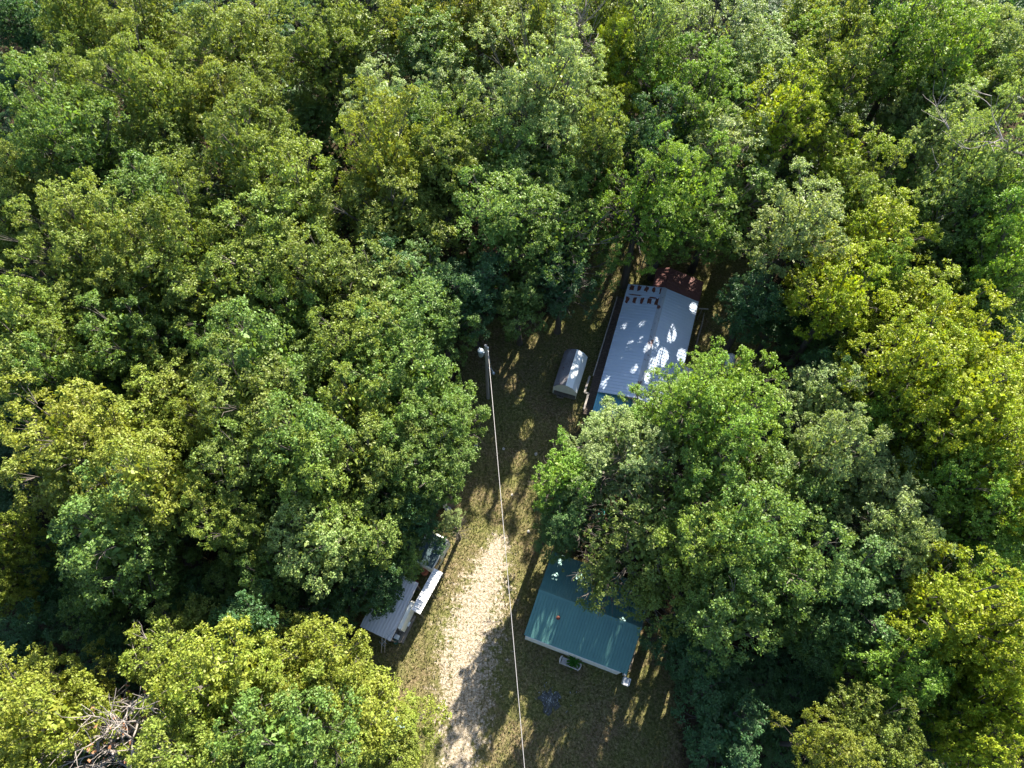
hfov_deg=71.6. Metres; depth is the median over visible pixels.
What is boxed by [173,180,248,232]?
broadleaf tree
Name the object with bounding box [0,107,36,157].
broadleaf tree
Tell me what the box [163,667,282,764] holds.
broadleaf tree
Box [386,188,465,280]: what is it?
broadleaf tree
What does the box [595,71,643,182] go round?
broadleaf tree
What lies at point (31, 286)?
broadleaf tree
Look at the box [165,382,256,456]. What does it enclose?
broadleaf tree
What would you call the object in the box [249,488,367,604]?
broadleaf tree
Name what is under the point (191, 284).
broadleaf tree
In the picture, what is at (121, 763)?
dead tree
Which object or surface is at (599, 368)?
wooden deck
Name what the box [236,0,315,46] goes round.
broadleaf tree
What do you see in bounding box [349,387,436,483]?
broadleaf tree
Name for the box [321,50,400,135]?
broadleaf tree
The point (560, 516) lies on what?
broadleaf tree
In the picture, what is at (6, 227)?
broadleaf tree
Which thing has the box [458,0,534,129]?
broadleaf tree
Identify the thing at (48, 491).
broadleaf tree
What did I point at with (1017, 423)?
broadleaf tree
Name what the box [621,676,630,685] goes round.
washing machine
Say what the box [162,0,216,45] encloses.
broadleaf tree
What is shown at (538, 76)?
broadleaf tree
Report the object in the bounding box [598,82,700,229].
broadleaf tree
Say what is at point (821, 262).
broadleaf tree
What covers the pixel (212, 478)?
broadleaf tree
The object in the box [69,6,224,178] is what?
broadleaf tree
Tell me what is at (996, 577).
broadleaf tree
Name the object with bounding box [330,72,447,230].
broadleaf tree
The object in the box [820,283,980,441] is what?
broadleaf tree
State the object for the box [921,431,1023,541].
broadleaf tree
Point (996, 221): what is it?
broadleaf tree
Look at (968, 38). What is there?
broadleaf tree
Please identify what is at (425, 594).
awning
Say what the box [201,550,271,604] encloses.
broadleaf tree
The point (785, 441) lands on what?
broadleaf tree
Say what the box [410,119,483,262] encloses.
broadleaf tree
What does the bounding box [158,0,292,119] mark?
broadleaf tree
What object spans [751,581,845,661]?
broadleaf tree
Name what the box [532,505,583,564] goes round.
broadleaf tree
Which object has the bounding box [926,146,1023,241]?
broadleaf tree
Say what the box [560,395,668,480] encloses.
broadleaf tree
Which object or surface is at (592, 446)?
broadleaf tree
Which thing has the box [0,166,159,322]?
broadleaf tree
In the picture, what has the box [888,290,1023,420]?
broadleaf tree
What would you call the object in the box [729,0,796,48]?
broadleaf tree
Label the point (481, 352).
utility pole
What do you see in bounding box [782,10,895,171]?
broadleaf tree
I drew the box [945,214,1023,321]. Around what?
broadleaf tree
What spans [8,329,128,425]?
broadleaf tree
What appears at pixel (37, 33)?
broadleaf tree
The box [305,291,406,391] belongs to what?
broadleaf tree
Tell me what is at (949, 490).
broadleaf tree
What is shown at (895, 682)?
broadleaf tree
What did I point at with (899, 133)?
broadleaf tree
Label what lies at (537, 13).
broadleaf tree
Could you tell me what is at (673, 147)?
broadleaf tree
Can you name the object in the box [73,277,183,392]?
broadleaf tree
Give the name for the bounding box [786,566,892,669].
broadleaf tree
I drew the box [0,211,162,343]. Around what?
broadleaf tree
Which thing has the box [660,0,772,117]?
broadleaf tree
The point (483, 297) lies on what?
broadleaf tree
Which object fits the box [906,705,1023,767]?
broadleaf tree
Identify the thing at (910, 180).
broadleaf tree
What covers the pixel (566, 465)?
broadleaf tree
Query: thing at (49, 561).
broadleaf tree
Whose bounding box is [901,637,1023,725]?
broadleaf tree
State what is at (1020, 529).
broadleaf tree
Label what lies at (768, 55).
broadleaf tree
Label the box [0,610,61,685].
broadleaf tree
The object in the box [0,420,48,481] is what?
broadleaf tree
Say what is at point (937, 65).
broadleaf tree
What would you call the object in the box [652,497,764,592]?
broadleaf tree
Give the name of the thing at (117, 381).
broadleaf tree
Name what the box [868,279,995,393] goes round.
broadleaf tree
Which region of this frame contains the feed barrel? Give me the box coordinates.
[420,568,427,575]
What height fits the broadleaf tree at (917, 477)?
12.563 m
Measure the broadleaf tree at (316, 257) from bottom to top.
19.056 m
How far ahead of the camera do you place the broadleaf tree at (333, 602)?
50.64 m
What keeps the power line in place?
attached to the utility pole
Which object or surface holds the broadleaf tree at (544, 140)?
on the ground at (582, 698)
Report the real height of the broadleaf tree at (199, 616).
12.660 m
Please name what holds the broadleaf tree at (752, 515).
on the ground at (582, 698)
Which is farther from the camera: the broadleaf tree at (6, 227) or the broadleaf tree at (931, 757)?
the broadleaf tree at (6, 227)
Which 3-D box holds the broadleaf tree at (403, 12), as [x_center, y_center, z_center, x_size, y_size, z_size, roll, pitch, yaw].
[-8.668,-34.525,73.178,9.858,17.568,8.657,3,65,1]
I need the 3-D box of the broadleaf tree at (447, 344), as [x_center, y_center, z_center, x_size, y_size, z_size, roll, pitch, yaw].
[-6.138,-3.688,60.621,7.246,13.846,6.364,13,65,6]
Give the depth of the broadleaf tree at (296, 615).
46.43 m
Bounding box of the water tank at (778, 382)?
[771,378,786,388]
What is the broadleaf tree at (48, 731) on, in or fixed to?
on the ground at (582, 698)
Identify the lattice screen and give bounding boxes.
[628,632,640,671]
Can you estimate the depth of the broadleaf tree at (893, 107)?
65.85 m
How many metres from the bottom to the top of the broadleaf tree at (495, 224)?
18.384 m
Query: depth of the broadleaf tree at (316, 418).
45.61 m
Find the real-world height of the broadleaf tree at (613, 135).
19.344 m
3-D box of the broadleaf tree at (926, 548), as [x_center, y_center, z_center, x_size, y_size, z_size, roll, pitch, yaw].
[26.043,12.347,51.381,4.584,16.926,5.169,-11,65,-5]
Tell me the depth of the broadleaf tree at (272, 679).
41.90 m
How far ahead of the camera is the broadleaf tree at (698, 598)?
43.99 m
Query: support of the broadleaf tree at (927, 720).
on the ground at (582, 698)
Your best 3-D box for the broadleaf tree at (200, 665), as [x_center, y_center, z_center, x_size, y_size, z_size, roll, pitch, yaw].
[-16.127,19.021,45.885,8.786,21.256,7.209,-40,71,-17]
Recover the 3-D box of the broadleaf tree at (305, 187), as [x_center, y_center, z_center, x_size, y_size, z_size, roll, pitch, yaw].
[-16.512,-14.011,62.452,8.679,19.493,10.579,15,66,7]
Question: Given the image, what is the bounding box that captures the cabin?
[524,551,644,674]
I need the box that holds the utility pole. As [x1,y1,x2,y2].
[478,344,494,399]
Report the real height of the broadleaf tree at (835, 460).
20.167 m
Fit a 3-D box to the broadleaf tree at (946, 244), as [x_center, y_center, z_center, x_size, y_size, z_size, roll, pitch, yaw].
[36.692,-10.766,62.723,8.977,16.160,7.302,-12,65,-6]
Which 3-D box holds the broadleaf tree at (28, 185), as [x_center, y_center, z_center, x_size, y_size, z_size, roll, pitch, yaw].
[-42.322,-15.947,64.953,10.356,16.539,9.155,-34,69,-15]
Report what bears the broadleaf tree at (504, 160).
on the ground at (582, 698)
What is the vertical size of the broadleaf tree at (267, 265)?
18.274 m
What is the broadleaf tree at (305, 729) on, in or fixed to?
on the ground at (582, 698)
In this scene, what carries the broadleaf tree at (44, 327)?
on the ground at (582, 698)
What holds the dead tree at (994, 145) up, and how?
on the ground at (582, 698)
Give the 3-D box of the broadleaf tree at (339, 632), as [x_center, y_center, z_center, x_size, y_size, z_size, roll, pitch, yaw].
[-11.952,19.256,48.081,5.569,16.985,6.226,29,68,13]
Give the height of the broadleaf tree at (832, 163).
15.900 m
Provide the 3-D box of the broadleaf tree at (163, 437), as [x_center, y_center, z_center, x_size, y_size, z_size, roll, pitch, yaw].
[-27.134,7.111,53.238,7.465,18.064,8.347,-16,66,-7]
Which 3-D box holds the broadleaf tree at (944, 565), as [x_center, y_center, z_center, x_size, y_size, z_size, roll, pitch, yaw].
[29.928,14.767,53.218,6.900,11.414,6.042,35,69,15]
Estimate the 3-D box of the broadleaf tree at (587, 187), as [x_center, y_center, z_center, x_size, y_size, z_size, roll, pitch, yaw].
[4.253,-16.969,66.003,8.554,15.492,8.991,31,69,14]
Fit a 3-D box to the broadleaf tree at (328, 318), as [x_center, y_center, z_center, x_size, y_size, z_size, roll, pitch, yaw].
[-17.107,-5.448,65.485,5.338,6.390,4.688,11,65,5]
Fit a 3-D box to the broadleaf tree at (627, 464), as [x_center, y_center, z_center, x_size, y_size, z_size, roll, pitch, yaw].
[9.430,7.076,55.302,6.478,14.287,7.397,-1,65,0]
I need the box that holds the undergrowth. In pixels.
[0,0,1023,767]
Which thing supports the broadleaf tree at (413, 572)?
on the ground at (582, 698)
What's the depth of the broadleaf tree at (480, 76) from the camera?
76.86 m
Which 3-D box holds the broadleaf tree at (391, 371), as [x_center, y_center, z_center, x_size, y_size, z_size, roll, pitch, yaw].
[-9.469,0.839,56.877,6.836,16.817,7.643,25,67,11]
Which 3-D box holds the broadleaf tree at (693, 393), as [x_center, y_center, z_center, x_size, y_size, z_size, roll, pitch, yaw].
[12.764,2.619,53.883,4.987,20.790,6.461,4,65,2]
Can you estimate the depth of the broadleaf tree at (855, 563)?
45.88 m
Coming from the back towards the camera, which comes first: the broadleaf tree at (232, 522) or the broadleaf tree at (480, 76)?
the broadleaf tree at (480, 76)
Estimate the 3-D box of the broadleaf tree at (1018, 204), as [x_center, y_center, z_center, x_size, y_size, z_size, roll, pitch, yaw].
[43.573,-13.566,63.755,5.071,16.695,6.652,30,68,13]
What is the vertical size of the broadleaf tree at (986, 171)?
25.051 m
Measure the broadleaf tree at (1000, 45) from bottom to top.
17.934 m
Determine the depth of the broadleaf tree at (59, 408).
46.22 m
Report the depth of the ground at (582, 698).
61.86 m
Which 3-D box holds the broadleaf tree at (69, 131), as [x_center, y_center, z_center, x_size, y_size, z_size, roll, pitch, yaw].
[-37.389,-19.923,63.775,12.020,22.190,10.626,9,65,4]
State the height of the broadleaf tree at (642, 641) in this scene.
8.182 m
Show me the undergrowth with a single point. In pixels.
(188, 540)
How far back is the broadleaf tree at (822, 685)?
50.52 m
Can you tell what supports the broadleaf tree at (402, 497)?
on the ground at (582, 698)
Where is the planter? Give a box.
[559,656,580,670]
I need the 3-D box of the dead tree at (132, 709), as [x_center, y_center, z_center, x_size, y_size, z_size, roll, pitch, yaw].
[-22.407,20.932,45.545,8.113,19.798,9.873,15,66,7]
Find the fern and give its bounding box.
[566,655,583,669]
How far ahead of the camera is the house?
65.06 m
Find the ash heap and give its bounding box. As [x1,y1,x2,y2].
[535,682,576,715]
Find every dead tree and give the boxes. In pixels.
[41,622,181,767]
[50,657,164,767]
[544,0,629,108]
[919,80,1023,259]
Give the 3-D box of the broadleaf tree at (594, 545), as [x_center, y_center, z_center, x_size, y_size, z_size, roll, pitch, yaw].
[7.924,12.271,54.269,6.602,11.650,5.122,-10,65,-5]
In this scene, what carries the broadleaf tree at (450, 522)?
on the ground at (582, 698)
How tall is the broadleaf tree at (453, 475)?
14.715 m
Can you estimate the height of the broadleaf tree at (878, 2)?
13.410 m
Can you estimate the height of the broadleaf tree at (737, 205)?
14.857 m
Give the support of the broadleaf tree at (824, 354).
on the ground at (582, 698)
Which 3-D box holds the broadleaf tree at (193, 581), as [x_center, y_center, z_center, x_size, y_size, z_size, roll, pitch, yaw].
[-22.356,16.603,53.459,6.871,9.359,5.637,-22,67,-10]
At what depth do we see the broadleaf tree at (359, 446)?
48.99 m
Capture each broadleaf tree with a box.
[0,0,67,89]
[0,46,159,228]
[0,57,40,118]
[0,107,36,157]
[0,129,83,239]
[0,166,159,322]
[0,173,56,272]
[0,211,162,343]
[0,221,55,288]
[0,260,116,396]
[0,305,109,422]
[0,371,170,495]
[0,382,69,448]
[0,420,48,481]
[0,442,139,535]
[0,459,47,520]
[0,509,63,575]
[0,555,77,619]
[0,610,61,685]
[0,641,115,749]
[0,667,148,767]
[0,690,131,767]
[1,29,123,152]
[1,281,105,380]
[7,574,85,642]
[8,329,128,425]
[16,516,114,611]
[16,638,143,723]
[18,3,122,86]
[21,277,162,362]
[24,0,124,97]
[33,389,192,514]
[45,453,202,610]
[51,161,134,238]
[55,561,144,643]
[64,599,152,694]
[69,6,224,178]
[72,127,134,180]
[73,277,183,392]
[80,0,197,89]
[87,433,224,545]
[98,371,208,475]
[99,148,205,239]
[100,337,165,408]
[101,200,204,332]
[107,155,246,313]
[108,108,216,233]
[114,658,222,766]
[115,539,207,616]
[116,614,217,712]
[122,344,218,466]
[125,696,269,767]
[141,91,213,189]
[142,613,322,730]
[145,591,235,661]
[154,251,224,356]
[155,562,249,624]
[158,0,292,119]
[161,329,226,376]
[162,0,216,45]
[163,239,285,351]
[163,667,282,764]
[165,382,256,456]
[172,61,309,225]
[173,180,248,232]
[175,424,221,481]
[176,54,244,164]
[180,491,272,567]
[183,319,255,399]
[183,414,290,522]
[184,331,305,463]
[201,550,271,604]
[204,217,327,327]
[204,294,328,416]
[205,674,364,767]
[207,578,299,668]
[210,187,332,287]
[223,50,298,185]
[225,503,308,573]
[234,537,306,612]
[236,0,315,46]
[243,473,292,529]
[247,387,370,502]
[249,133,365,290]
[249,272,339,389]
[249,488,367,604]
[255,425,372,546]
[256,616,370,764]
[257,604,337,671]
[262,326,352,424]
[265,0,371,145]
[266,612,374,704]
[270,223,366,345]
[279,73,346,166]
[290,556,363,629]
[295,484,414,582]
[298,305,331,332]
[302,0,403,81]
[303,236,422,335]
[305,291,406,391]
[312,165,457,281]
[316,353,402,460]
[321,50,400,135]
[322,665,451,767]
[323,415,426,515]
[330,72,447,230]
[331,540,410,624]
[337,324,433,418]
[339,55,421,173]
[339,652,385,728]
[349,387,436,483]
[351,276,456,388]
[354,571,403,621]
[357,227,436,301]
[363,453,455,534]
[365,697,440,767]
[366,411,436,492]
[371,484,447,557]
[372,0,443,36]
[380,238,477,347]
[382,0,475,86]
[384,530,428,585]
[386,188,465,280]
[386,334,477,424]
[389,79,439,204]
[392,0,476,118]
[392,413,478,513]
[393,293,481,379]
[404,518,442,547]
[407,41,486,126]
[409,81,495,238]
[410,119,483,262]
[411,382,490,462]
[431,249,509,348]
[433,508,469,545]
[441,0,511,103]
[450,101,494,141]
[451,164,558,303]
[452,54,511,103]
[456,0,613,175]
[456,115,565,254]
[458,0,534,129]
[489,261,546,345]
[490,53,608,208]
[498,0,558,44]
[506,176,625,305]
[513,0,569,70]
[527,112,614,239]
[527,243,600,334]
[529,424,594,518]
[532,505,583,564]
[533,480,610,560]
[553,427,652,509]
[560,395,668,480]
[562,537,644,619]
[563,0,637,104]
[571,85,642,239]
[576,503,653,574]
[578,38,647,168]
[591,5,640,98]
[593,0,707,126]
[593,146,699,289]
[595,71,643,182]
[596,484,694,596]
[597,419,684,517]
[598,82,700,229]
[610,30,725,134]
[615,549,678,648]
[617,366,701,463]
[618,119,740,280]
[628,462,715,534]
[631,510,722,643]
[639,603,700,670]
[645,151,786,273]
[651,345,731,444]
[651,614,745,713]
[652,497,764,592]
[657,370,749,466]
[658,427,746,525]
[659,34,756,166]
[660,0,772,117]
[663,31,753,116]
[670,673,769,767]
[671,367,793,496]
[674,555,783,677]
[675,479,808,598]
[678,101,780,237]
[680,355,726,391]
[680,535,792,630]
[694,335,788,442]
[696,667,776,743]
[711,11,795,138]
[711,69,761,132]
[712,266,786,356]
[719,427,844,529]
[725,642,817,720]
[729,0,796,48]
[730,47,829,215]
[731,156,851,297]
[735,104,814,213]
[743,425,810,478]
[747,289,818,354]
[749,496,858,618]
[749,704,808,767]
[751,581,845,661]
[753,164,822,222]
[756,701,884,767]
[768,0,844,101]
[769,41,870,194]
[773,360,872,444]
[774,309,867,369]
[776,642,833,709]
[777,5,844,93]
[777,243,900,377]
[778,220,908,344]
[781,378,820,418]
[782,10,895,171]
[782,402,893,490]
[784,601,876,685]
[785,112,896,202]
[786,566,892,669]
[789,347,863,421]
[789,677,924,767]
[795,512,928,654]
[804,433,924,524]
[807,136,916,269]
[810,0,886,63]
[811,187,944,288]
[814,680,873,722]
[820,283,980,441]
[823,470,958,572]
[825,96,889,142]
[827,383,920,456]
[830,715,940,767]
[831,0,963,147]
[831,625,955,730]
[834,236,923,331]
[835,0,904,47]
[846,504,946,586]
[849,27,937,145]
[850,540,1023,667]
[851,594,952,678]
[854,250,962,361]
[855,118,936,182]
[860,438,939,513]
[863,65,936,174]
[865,434,1016,533]
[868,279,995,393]
[873,0,996,125]
[877,402,984,495]
[878,538,971,594]
[879,187,1014,309]
[880,331,1023,463]
[881,53,1018,187]
[884,163,941,223]
[885,387,1023,511]
[886,651,970,704]
[888,76,988,182]
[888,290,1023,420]
[890,75,1023,264]
[890,482,1023,585]
[890,705,950,767]
[893,0,1001,117]
[899,242,958,296]
[899,661,1023,754]
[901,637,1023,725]
[901,675,1022,767]
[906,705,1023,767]
[907,236,1023,308]
[909,577,1023,701]
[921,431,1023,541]
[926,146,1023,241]
[928,50,1023,175]
[928,182,1023,304]
[929,258,1023,352]
[931,0,1023,101]
[939,494,1023,564]
[941,9,1023,151]
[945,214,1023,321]
[958,360,1023,433]
[963,0,1023,33]
[964,554,1023,630]
[982,284,1023,353]
[992,174,1023,232]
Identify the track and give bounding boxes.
[409,523,528,767]
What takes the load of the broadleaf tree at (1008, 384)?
on the ground at (582, 698)
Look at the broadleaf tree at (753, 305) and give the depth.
59.02 m
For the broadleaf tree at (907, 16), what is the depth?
62.85 m
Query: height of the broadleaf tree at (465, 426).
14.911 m
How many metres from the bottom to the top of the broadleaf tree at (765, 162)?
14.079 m
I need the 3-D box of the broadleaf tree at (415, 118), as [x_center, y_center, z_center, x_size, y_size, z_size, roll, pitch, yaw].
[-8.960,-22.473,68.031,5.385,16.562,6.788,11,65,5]
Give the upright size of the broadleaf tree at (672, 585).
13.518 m
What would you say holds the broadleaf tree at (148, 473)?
on the ground at (582, 698)
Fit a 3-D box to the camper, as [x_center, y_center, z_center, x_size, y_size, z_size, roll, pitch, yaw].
[-6.663,13.829,58.518,2.090,2.370,2.750,25,67,11]
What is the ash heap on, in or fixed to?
on the ground at (582, 698)
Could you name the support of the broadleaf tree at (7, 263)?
on the ground at (582, 698)
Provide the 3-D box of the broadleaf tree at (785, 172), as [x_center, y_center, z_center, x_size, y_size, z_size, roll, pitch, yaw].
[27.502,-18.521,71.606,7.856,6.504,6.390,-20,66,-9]
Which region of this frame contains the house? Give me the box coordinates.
[592,267,703,428]
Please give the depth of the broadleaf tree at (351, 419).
50.03 m
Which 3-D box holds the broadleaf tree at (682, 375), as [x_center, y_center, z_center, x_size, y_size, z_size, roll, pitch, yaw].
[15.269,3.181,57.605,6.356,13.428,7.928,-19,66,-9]
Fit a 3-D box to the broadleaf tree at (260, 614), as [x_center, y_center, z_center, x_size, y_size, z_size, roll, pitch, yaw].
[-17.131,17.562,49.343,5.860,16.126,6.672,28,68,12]
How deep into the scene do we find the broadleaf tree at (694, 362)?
57.57 m
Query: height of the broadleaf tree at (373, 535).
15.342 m
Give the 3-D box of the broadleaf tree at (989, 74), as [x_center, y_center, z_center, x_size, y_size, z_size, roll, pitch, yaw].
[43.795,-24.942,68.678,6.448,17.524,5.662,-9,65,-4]
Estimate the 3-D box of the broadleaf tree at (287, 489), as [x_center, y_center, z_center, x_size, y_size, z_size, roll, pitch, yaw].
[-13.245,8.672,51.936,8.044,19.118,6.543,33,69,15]
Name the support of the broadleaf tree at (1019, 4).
on the ground at (582, 698)
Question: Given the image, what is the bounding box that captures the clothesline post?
[697,308,707,318]
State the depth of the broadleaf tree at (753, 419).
47.21 m
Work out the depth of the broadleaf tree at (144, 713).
41.79 m
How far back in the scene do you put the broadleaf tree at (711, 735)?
47.30 m
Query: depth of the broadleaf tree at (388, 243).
56.77 m
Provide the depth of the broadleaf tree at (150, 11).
70.39 m
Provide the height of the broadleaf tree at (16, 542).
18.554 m
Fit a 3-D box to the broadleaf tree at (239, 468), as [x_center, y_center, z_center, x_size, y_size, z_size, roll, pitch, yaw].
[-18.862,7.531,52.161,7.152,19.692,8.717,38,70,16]
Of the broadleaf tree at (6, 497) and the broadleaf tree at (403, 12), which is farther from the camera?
the broadleaf tree at (403, 12)
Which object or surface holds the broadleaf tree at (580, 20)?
on the ground at (582, 698)
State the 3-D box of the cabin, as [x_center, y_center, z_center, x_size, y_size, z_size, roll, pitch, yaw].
[5.937,17.916,55.795,8.240,3.800,6.838,18,66,8]
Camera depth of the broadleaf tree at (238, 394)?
47.10 m
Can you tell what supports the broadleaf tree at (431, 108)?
on the ground at (582, 698)
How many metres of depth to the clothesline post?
67.62 m
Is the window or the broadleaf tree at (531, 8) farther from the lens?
the broadleaf tree at (531, 8)
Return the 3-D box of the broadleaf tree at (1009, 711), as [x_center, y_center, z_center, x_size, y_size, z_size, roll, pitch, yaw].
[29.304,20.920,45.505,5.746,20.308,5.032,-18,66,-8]
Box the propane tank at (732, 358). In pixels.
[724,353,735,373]
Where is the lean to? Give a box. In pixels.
[360,576,420,642]
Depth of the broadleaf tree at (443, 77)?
66.44 m
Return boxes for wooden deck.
[582,296,623,415]
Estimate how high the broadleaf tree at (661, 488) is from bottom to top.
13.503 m
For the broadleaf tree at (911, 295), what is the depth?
54.77 m
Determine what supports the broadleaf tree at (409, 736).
on the ground at (582, 698)
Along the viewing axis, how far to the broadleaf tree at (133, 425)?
52.25 m
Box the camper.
[415,533,449,572]
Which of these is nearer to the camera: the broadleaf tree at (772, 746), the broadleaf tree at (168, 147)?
the broadleaf tree at (772, 746)
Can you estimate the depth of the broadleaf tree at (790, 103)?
61.35 m
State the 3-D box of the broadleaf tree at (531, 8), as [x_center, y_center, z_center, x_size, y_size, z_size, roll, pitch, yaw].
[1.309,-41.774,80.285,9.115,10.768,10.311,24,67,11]
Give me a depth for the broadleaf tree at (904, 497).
47.47 m
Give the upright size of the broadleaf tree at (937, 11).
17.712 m
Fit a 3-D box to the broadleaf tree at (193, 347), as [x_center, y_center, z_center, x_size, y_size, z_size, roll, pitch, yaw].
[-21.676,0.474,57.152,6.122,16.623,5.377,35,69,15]
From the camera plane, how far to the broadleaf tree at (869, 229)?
55.43 m
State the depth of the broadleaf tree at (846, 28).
65.72 m
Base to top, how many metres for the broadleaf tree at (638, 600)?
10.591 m
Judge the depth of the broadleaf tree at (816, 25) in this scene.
68.42 m
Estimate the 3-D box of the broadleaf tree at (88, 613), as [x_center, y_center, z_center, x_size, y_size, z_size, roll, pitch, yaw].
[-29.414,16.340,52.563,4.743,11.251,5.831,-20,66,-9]
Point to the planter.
(564, 661)
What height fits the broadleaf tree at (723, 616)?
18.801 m
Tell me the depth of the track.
56.39 m
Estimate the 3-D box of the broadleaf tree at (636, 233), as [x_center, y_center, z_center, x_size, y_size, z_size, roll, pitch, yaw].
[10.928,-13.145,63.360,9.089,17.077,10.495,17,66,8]
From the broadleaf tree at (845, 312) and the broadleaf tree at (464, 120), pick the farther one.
the broadleaf tree at (464, 120)
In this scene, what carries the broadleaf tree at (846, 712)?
on the ground at (582, 698)
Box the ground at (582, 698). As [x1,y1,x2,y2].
[0,0,1023,767]
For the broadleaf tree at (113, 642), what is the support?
on the ground at (582, 698)
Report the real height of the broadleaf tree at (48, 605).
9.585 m
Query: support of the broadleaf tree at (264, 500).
on the ground at (582, 698)
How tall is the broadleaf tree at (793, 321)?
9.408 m
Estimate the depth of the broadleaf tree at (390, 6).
71.85 m
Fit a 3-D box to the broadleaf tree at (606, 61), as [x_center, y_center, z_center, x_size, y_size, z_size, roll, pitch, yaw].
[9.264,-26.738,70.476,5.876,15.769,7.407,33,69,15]
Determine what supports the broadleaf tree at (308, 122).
on the ground at (582, 698)
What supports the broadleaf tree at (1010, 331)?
on the ground at (582, 698)
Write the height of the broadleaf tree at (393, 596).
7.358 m
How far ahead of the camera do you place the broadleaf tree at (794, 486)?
49.01 m
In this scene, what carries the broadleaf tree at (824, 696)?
on the ground at (582, 698)
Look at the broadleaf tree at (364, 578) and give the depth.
50.48 m
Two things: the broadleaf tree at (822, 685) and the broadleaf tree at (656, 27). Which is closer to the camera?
the broadleaf tree at (822, 685)
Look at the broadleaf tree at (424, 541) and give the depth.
54.33 m
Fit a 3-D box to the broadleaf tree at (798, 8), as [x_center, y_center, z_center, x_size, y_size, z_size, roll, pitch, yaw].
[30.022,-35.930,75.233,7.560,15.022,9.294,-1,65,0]
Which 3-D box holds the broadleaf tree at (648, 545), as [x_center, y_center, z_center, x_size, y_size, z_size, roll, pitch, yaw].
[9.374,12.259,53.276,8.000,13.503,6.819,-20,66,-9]
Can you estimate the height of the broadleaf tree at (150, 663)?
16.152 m
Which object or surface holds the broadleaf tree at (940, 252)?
on the ground at (582, 698)
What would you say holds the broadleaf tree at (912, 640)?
on the ground at (582, 698)
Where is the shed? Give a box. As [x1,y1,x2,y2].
[553,349,587,399]
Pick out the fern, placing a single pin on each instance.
(573, 662)
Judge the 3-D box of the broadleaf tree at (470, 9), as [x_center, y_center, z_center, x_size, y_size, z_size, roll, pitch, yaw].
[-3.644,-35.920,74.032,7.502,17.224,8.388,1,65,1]
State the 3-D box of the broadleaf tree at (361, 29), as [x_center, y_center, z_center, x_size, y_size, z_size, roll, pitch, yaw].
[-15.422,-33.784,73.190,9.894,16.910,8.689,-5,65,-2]
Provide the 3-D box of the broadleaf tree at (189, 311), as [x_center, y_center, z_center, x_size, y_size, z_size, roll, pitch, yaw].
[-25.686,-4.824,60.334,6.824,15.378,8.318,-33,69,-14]
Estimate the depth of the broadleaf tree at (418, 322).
53.47 m
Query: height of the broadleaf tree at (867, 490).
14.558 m
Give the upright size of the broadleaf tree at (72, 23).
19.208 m
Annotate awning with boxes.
[411,568,444,616]
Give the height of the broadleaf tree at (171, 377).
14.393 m
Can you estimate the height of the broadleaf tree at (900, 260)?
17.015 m
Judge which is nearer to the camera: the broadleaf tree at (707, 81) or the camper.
the camper
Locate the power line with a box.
[488,353,524,767]
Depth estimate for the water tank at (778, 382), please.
65.17 m
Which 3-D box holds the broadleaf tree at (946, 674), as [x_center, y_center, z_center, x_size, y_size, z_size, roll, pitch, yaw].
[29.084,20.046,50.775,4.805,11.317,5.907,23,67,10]
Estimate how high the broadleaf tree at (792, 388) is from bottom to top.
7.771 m
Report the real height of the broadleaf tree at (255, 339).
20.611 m
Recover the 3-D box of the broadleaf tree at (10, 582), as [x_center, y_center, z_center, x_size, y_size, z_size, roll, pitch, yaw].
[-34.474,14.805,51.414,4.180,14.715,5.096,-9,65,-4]
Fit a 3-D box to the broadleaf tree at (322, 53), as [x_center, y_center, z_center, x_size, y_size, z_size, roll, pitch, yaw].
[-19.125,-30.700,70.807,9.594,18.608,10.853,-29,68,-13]
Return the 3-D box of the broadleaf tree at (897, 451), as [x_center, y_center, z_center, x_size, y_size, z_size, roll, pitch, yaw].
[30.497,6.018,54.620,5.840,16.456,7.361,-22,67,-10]
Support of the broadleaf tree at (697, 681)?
on the ground at (582, 698)
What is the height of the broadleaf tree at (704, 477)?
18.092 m
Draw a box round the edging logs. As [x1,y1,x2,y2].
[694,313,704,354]
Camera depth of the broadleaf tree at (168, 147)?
62.38 m
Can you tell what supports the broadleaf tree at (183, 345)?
on the ground at (582, 698)
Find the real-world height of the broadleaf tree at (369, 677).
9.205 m
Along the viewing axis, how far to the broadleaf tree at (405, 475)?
50.00 m
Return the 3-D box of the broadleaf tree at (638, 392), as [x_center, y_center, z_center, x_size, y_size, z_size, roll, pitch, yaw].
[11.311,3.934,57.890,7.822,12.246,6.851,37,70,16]
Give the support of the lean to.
on the ground at (582, 698)
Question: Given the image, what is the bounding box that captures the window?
[434,558,441,568]
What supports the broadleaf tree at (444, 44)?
on the ground at (582, 698)
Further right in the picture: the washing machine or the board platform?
the washing machine
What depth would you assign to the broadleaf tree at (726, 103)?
62.08 m
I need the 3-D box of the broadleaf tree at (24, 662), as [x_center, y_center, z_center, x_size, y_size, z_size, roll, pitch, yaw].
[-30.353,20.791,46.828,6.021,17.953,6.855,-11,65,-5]
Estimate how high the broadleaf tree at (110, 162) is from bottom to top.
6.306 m
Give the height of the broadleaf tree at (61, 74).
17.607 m
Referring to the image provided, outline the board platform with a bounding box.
[387,609,415,642]
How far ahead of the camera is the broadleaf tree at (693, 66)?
64.57 m
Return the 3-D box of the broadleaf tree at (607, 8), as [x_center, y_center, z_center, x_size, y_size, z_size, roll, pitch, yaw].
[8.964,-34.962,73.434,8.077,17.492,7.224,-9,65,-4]
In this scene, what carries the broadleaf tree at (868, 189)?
on the ground at (582, 698)
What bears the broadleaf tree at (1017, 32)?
on the ground at (582, 698)

